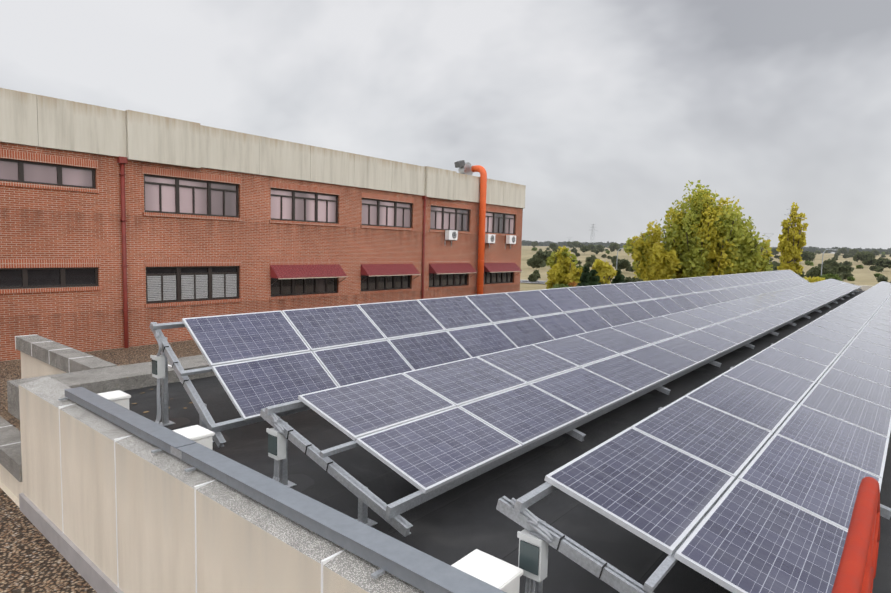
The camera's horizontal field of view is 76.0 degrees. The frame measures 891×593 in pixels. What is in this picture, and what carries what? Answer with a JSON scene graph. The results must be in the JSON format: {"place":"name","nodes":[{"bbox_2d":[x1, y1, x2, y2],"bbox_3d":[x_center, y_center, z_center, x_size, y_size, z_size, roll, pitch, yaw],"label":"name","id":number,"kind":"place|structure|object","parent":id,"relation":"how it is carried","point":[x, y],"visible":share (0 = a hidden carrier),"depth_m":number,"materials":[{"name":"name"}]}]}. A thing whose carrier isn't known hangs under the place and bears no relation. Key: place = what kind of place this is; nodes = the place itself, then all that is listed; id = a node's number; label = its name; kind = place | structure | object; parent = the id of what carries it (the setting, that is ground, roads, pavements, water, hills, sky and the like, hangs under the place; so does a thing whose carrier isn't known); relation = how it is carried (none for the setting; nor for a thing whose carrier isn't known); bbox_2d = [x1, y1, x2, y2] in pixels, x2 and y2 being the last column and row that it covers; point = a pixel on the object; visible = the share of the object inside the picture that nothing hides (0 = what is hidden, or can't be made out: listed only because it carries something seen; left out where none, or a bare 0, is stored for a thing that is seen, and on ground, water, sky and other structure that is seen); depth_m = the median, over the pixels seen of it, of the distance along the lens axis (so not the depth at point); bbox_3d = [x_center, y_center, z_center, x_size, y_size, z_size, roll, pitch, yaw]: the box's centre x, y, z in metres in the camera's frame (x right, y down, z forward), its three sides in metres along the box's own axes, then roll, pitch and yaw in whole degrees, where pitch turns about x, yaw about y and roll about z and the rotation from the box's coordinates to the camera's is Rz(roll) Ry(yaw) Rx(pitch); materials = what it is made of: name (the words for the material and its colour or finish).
{"place":"outdoors","nodes":[
{"label":"outdoors","id":0,"kind":"place"},
{"bbox_2d":[0,340,202,592],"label":"gravel roof","id":1,"kind":"structure","parent":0,"point":[33,559],"depth_m":8.14,"materials":[{"name":"brown gravel"}]},
{"bbox_2d":[0,0,890,252],"label":"sky","id":2,"kind":"structure","parent":0,"point":[605,111],"materials":[{"name":"grey"}]},
{"bbox_2d":[122,290,890,592],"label":"black roof","id":3,"kind":"structure","parent":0,"point":[454,525],"depth_m":6.20,"materials":[{"name":"black asphalt"}]},
{"bbox_2d":[98,390,523,592],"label":"white boxes","id":4,"kind":"object","parent":3,"relation":"on","point":[502,575],"visible":0.46,"depth_m":3.98,"materials":[{"name":"plastic"}]},
{"bbox_2d":[150,323,606,592],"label":"electrical boxes","id":5,"kind":"object","parent":3,"relation":"on","point":[533,557],"visible":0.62,"depth_m":4.03,"materials":[{"name":"grey metal"}]},
{"bbox_2d":[152,305,830,592],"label":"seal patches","id":6,"kind":"object","parent":3,"relation":"on","point":[303,482],"visible":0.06,"depth_m":6.34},
{"bbox_2d":[149,288,890,592],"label":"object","id":7,"kind":"object","parent":3,"relation":"on","point":[593,564],"visible":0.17,"depth_m":5.61,"materials":[{"name":"grey metal"}]},
{"bbox_2d":[182,270,890,592],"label":"solar panel frames","id":8,"kind":"structure","parent":7,"relation":"on","point":[686,560],"depth_m":7.38,"materials":[{"name":"silver metal"}]},
{"bbox_2d":[185,270,890,592],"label":"solar panels","id":9,"kind":"object","parent":8,"relation":"in","point":[748,538],"visible":0.9,"depth_m":7.88,"materials":[{"name":"blue glass"}]},
{"bbox_2d":[831,477,879,592],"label":"pipe","id":10,"kind":"object","parent":3,"relation":"on","point":[856,572],"visible":1,"depth_m":1.22,"materials":[{"name":"red metal"}]},
{"bbox_2d":[520,280,546,283],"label":"road","id":11,"kind":"structure","parent":0,"point":[535,282],"depth_m":117.99,"materials":[{"name":"grey asphalt"}]},
{"bbox_2d":[520,246,890,290],"bbox_3d":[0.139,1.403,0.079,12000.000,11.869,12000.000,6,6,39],"label":"terrain","id":12,"kind":"structure","parent":0,"point":[864,276],"depth_m":237.09,"materials":[{"name":"beige soil"}]},
{"bbox_2d":[0,481,19,507],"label":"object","id":13,"kind":"structure","parent":12,"relation":"on","point":[9,493],"depth_m":9.72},
{"bbox_2d":[0,334,215,498],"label":"parapet","id":14,"kind":"structure","parent":13,"relation":"on","point":[43,357],"depth_m":10.46,"materials":[{"name":"concrete"}]},
{"bbox_2d":[19,376,424,592],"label":"parapet","id":15,"kind":"structure","parent":13,"relation":"on","point":[106,506],"depth_m":6.12,"materials":[{"name":"white concrete"}]},
{"bbox_2d":[58,387,505,592],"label":"cable tray","id":16,"kind":"object","parent":15,"relation":"on","point":[417,568],"visible":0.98,"depth_m":4.68,"materials":[{"name":"metal"}]},
{"bbox_2d":[857,285,872,290],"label":"parapet","id":17,"kind":"structure","parent":13,"relation":"on","point":[864,287],"depth_m":45.71,"materials":[{"name":"beige concrete"}]},
{"bbox_2d":[0,142,522,360],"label":"brick wall","id":18,"kind":"structure","parent":12,"relation":"on","point":[47,226],"depth_m":21.65,"materials":[{"name":"red brick"}]},
{"bbox_2d":[0,158,514,303],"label":"windows","id":19,"kind":"structure","parent":18,"relation":"attached to","point":[170,195],"depth_m":23.04,"materials":[{"name":"grey glass"}]},
{"bbox_2d":[0,88,525,208],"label":"fascia","id":20,"kind":"structure","parent":18,"relation":"on","point":[30,119],"depth_m":22.29,"materials":[{"name":"beige concrete"}]},
{"bbox_2d":[117,156,427,347],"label":"downpipes","id":21,"kind":"object","parent":18,"relation":"attached to","point":[122,161],"visible":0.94,"depth_m":20.29,"materials":[{"name":"brown metal"}]},
{"bbox_2d":[270,263,521,284],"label":"awnings","id":22,"kind":"object","parent":18,"relation":"attached to","point":[304,271],"visible":1,"depth_m":29.57,"materials":[{"name":"red fabric"}]},
{"bbox_2d":[454,160,486,294],"bbox_3d":[1.490,-3.948,36.232,1.772,9.294,1.426,6,6,39],"label":"orange duct","id":23,"kind":"object","parent":18,"relation":"attached to","point":[464,167],"visible":0.83,"depth_m":36.00,"materials":[{"name":"metal"}]},
{"bbox_2d":[445,230,515,248],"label":"air conditioner units","id":24,"kind":"object","parent":18,"relation":"attached to","point":[452,235],"visible":1,"depth_m":36.70,"materials":[{"name":"grey metal"}]},
{"bbox_2d":[545,190,824,288],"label":"tree foliage","id":25,"kind":"object","parent":12,"relation":"on","point":[722,245],"visible":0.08,"depth_m":63.81,"materials":[{"name":"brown plant"}]},
{"bbox_2d":[567,281,577,286],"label":"orange leaves","id":26,"kind":"object","parent":25,"relation":"on","point":[573,284],"visible":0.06,"depth_m":52.80,"materials":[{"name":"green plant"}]},
{"bbox_2d":[576,266,625,286],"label":"dark green trees","id":27,"kind":"object","parent":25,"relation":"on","point":[589,278],"visible":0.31,"depth_m":50.21,"materials":[{"name":"green plant"}]},
{"bbox_2d":[545,180,772,284],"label":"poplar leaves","id":28,"kind":"object","parent":25,"relation":"on","point":[747,242],"visible":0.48,"depth_m":62.36,"materials":[{"name":"green plant"}]},
{"bbox_2d":[521,240,890,253],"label":"hills","id":29,"kind":"structure","parent":12,"relation":"on","point":[607,245],"depth_m":660.86,"materials":[{"name":"green plant"}]},
{"bbox_2d":[590,208,837,277],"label":"pylon poles","id":30,"kind":"object","parent":12,"relation":"on","point":[764,234],"visible":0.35,"depth_m":106.92,"materials":[{"name":"grey metal"}]},
{"bbox_2d":[526,241,890,283],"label":"trees","id":31,"kind":"object","parent":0,"point":[844,270],"visible":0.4,"depth_m":217.08,"materials":[{"name":"green plant"}]},
{"bbox_2d":[531,245,885,288],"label":"bushes","id":32,"kind":"object","parent":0,"point":[827,275],"visible":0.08,"depth_m":84.07,"materials":[{"name":"green plant"}]}
]}

